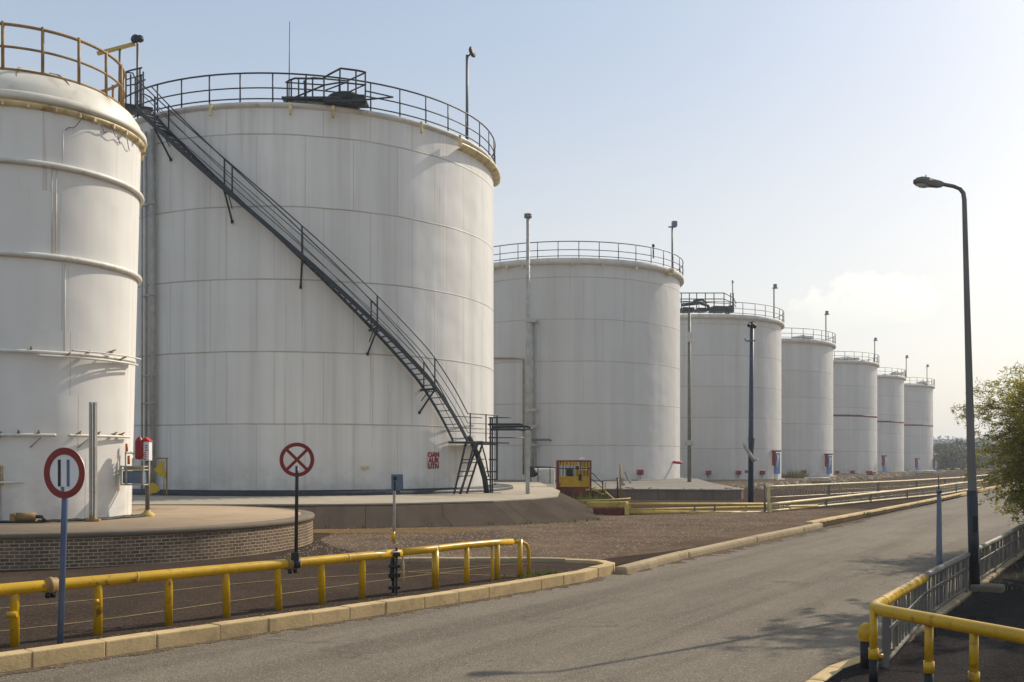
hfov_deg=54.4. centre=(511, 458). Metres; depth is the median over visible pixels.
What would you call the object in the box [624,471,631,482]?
leaning bar
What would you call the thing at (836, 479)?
rubble
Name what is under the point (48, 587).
guard rail
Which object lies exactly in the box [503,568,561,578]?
weeds
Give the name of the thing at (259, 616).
verge dirt
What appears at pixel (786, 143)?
sky
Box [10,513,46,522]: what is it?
pump unit
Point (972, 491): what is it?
street lamp
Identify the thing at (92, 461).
steel pillar
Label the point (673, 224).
floodlight
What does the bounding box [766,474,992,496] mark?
pipe railing
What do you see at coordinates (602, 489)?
access stair
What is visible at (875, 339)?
mast lamp
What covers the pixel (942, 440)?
woodland
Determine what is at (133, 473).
fire point
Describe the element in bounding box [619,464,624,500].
marker post
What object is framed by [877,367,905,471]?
storage tank
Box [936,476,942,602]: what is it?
road post
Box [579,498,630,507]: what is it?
pipe barrier
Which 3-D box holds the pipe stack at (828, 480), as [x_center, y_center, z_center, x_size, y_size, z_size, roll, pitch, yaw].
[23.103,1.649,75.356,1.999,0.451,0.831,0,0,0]
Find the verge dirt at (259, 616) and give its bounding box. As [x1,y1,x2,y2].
[3,584,486,651]
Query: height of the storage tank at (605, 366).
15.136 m
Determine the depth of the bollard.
8.91 m
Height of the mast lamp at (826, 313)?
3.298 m
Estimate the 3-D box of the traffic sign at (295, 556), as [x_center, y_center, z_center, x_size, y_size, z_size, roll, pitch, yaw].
[-2.715,0.591,12.579,0.429,1.581,0.100,0,0,0]
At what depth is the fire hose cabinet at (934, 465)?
155.50 m
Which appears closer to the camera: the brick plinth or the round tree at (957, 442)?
the brick plinth
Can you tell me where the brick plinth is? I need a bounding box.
[0,505,314,569]
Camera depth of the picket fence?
12.60 m
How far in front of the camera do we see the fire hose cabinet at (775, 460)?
86.14 m
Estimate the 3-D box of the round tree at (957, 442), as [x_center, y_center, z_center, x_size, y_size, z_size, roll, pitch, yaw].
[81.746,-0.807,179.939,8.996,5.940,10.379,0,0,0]
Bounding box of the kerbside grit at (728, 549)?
[612,504,936,574]
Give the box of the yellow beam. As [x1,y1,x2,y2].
[587,501,628,514]
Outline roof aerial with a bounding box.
[288,22,289,101]
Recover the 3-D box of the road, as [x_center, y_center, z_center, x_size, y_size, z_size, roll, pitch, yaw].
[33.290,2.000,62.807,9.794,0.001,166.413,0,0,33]
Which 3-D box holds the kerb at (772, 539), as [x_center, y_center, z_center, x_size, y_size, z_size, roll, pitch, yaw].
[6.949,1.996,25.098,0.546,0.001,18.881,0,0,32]
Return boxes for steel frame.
[150,458,167,495]
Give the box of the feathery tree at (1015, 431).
[951,361,1023,526]
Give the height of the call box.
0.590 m
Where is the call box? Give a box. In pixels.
[638,470,643,478]
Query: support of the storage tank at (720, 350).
on the concrete terrace
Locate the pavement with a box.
[824,557,1023,681]
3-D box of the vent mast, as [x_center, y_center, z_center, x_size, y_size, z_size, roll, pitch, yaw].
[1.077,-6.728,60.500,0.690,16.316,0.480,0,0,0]
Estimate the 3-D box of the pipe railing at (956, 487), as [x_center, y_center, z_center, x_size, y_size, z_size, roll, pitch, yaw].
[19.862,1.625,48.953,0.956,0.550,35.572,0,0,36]
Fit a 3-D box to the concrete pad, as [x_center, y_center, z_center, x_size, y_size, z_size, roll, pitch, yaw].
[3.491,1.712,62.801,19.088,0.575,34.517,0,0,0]
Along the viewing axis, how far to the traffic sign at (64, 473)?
10.06 m
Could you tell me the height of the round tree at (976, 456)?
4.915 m
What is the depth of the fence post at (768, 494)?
35.26 m
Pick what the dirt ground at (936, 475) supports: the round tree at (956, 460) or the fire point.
the round tree at (956, 460)
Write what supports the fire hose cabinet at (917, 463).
on the concrete terrace
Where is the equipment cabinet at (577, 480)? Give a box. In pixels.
[556,458,591,497]
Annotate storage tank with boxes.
[0,21,146,520]
[125,67,512,495]
[494,241,683,480]
[680,293,784,480]
[781,328,835,476]
[833,351,879,473]
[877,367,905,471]
[904,377,934,470]
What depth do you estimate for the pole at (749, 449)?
41.91 m
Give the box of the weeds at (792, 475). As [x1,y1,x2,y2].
[781,470,809,477]
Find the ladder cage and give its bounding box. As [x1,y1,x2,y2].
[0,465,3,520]
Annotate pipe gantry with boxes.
[476,417,531,493]
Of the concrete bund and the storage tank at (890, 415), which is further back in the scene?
the storage tank at (890, 415)
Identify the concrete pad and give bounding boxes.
[494,478,743,499]
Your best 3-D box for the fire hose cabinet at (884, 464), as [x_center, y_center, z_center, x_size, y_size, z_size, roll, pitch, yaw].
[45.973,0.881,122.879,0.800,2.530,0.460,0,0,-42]
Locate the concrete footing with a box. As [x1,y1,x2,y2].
[970,583,1004,592]
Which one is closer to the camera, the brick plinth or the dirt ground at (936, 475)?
the brick plinth
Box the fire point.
[120,437,154,516]
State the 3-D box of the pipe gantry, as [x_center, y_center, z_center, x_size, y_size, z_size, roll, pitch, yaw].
[-0.326,-0.100,37.022,2.153,2.905,1.394,0,0,0]
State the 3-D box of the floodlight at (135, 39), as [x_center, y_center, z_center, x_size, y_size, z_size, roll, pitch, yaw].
[-14.612,-14.475,37.123,1.790,2.644,0.275,0,0,0]
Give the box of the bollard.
[858,622,868,668]
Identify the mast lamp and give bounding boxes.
[772,284,777,318]
[824,311,829,340]
[873,337,877,361]
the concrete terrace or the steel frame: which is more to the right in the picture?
the concrete terrace
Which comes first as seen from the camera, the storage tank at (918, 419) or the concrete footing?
the concrete footing
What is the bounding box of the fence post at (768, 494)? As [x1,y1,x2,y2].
[764,485,769,511]
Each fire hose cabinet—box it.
[771,450,780,478]
[824,454,832,476]
[881,455,886,473]
[915,458,919,471]
[932,459,936,469]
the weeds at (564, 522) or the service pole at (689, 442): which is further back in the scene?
the service pole at (689, 442)
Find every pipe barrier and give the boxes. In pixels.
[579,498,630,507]
[629,503,817,514]
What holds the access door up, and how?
in the street lamp at (972, 491)
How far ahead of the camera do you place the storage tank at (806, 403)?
98.77 m
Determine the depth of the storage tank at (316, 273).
35.57 m
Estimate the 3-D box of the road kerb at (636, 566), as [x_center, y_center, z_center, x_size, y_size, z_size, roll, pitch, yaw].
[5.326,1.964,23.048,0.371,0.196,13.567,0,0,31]
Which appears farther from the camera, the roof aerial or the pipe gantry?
the pipe gantry
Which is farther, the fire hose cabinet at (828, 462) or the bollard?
the fire hose cabinet at (828, 462)
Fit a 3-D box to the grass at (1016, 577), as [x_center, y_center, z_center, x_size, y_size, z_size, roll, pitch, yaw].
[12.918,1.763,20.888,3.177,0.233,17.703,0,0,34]
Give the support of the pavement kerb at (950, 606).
on the road
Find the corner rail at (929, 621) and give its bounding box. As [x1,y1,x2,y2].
[868,574,1023,681]
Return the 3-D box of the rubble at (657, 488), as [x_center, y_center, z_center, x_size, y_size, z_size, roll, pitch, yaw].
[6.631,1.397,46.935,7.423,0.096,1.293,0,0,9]
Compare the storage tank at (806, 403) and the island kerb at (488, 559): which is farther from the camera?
the storage tank at (806, 403)
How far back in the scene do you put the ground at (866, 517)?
33.87 m
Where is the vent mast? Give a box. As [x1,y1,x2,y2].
[524,213,534,481]
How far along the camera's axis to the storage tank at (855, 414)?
118.69 m
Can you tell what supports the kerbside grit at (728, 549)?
on the road
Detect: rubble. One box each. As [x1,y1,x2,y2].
[591,487,732,488]
[731,470,954,488]
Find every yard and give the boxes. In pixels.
[0,489,962,651]
[321,508,867,559]
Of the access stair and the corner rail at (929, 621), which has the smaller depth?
the corner rail at (929, 621)
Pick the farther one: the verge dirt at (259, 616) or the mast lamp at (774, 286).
the mast lamp at (774, 286)
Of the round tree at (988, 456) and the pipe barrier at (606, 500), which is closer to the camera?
the pipe barrier at (606, 500)
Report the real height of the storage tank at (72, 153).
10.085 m
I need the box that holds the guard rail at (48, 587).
[0,539,529,646]
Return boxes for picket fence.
[882,523,1023,667]
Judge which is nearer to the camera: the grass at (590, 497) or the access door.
the access door
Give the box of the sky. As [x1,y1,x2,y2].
[0,0,1023,442]
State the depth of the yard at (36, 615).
14.64 m
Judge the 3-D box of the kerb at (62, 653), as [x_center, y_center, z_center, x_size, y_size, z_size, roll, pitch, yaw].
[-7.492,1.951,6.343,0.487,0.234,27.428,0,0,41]
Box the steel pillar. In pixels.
[85,402,100,521]
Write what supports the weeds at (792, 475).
on the concrete terrace
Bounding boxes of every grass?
[564,489,618,507]
[989,559,1023,589]
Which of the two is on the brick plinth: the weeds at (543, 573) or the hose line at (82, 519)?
the hose line at (82, 519)
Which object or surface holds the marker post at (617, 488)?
on the yard at (36, 615)
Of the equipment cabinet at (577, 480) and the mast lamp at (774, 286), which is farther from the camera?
the mast lamp at (774, 286)
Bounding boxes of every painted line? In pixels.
[2,567,487,630]
[5,563,531,607]
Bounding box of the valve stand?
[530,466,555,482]
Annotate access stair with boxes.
[586,473,613,498]
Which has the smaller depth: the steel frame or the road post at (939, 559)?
the road post at (939, 559)
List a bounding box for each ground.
[615,465,1008,566]
[772,469,1013,517]
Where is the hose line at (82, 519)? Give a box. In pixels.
[0,514,145,522]
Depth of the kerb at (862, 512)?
36.08 m
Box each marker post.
[616,478,618,498]
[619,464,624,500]
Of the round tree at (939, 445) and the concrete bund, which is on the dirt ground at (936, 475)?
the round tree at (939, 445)
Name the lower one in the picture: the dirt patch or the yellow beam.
the dirt patch
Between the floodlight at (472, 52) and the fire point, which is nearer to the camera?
the fire point
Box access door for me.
[973,516,976,532]
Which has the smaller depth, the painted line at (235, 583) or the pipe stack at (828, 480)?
the painted line at (235, 583)
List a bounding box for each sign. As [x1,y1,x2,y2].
[44,448,85,643]
[279,443,313,567]
[391,474,402,552]
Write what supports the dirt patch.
on the gravel yard at (724, 535)
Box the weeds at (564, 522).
[321,500,927,564]
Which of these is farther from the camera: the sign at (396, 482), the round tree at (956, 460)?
the round tree at (956, 460)
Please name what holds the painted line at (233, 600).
on the yard at (36, 615)
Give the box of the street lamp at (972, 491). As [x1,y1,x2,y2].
[913,175,979,589]
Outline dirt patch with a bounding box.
[313,528,479,533]
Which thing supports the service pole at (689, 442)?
on the concrete pad
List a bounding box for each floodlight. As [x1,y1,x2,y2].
[97,34,143,104]
[466,46,475,139]
[668,221,676,267]
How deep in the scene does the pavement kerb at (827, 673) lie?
8.81 m
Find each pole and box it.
[684,313,693,481]
[743,322,758,502]
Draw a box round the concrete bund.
[132,482,596,527]
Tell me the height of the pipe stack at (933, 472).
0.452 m
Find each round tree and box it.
[933,440,960,468]
[933,446,966,469]
[939,438,989,468]
[953,446,998,469]
[979,442,1003,468]
[981,442,1023,468]
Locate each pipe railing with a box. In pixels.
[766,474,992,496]
[769,480,982,511]
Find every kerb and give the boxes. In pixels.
[0,568,597,671]
[398,557,566,562]
[565,558,614,576]
[614,518,872,574]
[615,523,822,573]
[805,483,1013,525]
[806,656,859,681]
[879,550,1023,652]
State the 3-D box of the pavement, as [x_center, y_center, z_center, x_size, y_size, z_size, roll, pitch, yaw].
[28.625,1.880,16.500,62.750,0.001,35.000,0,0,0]
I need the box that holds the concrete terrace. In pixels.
[708,469,966,488]
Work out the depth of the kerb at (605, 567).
17.38 m
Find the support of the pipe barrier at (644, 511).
on the gravel yard at (724, 535)
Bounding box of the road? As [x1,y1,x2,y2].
[0,485,1023,681]
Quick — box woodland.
[933,436,1010,457]
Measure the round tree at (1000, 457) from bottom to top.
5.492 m
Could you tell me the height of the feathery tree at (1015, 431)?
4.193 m
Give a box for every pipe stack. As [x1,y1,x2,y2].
[803,477,831,482]
[908,470,935,473]

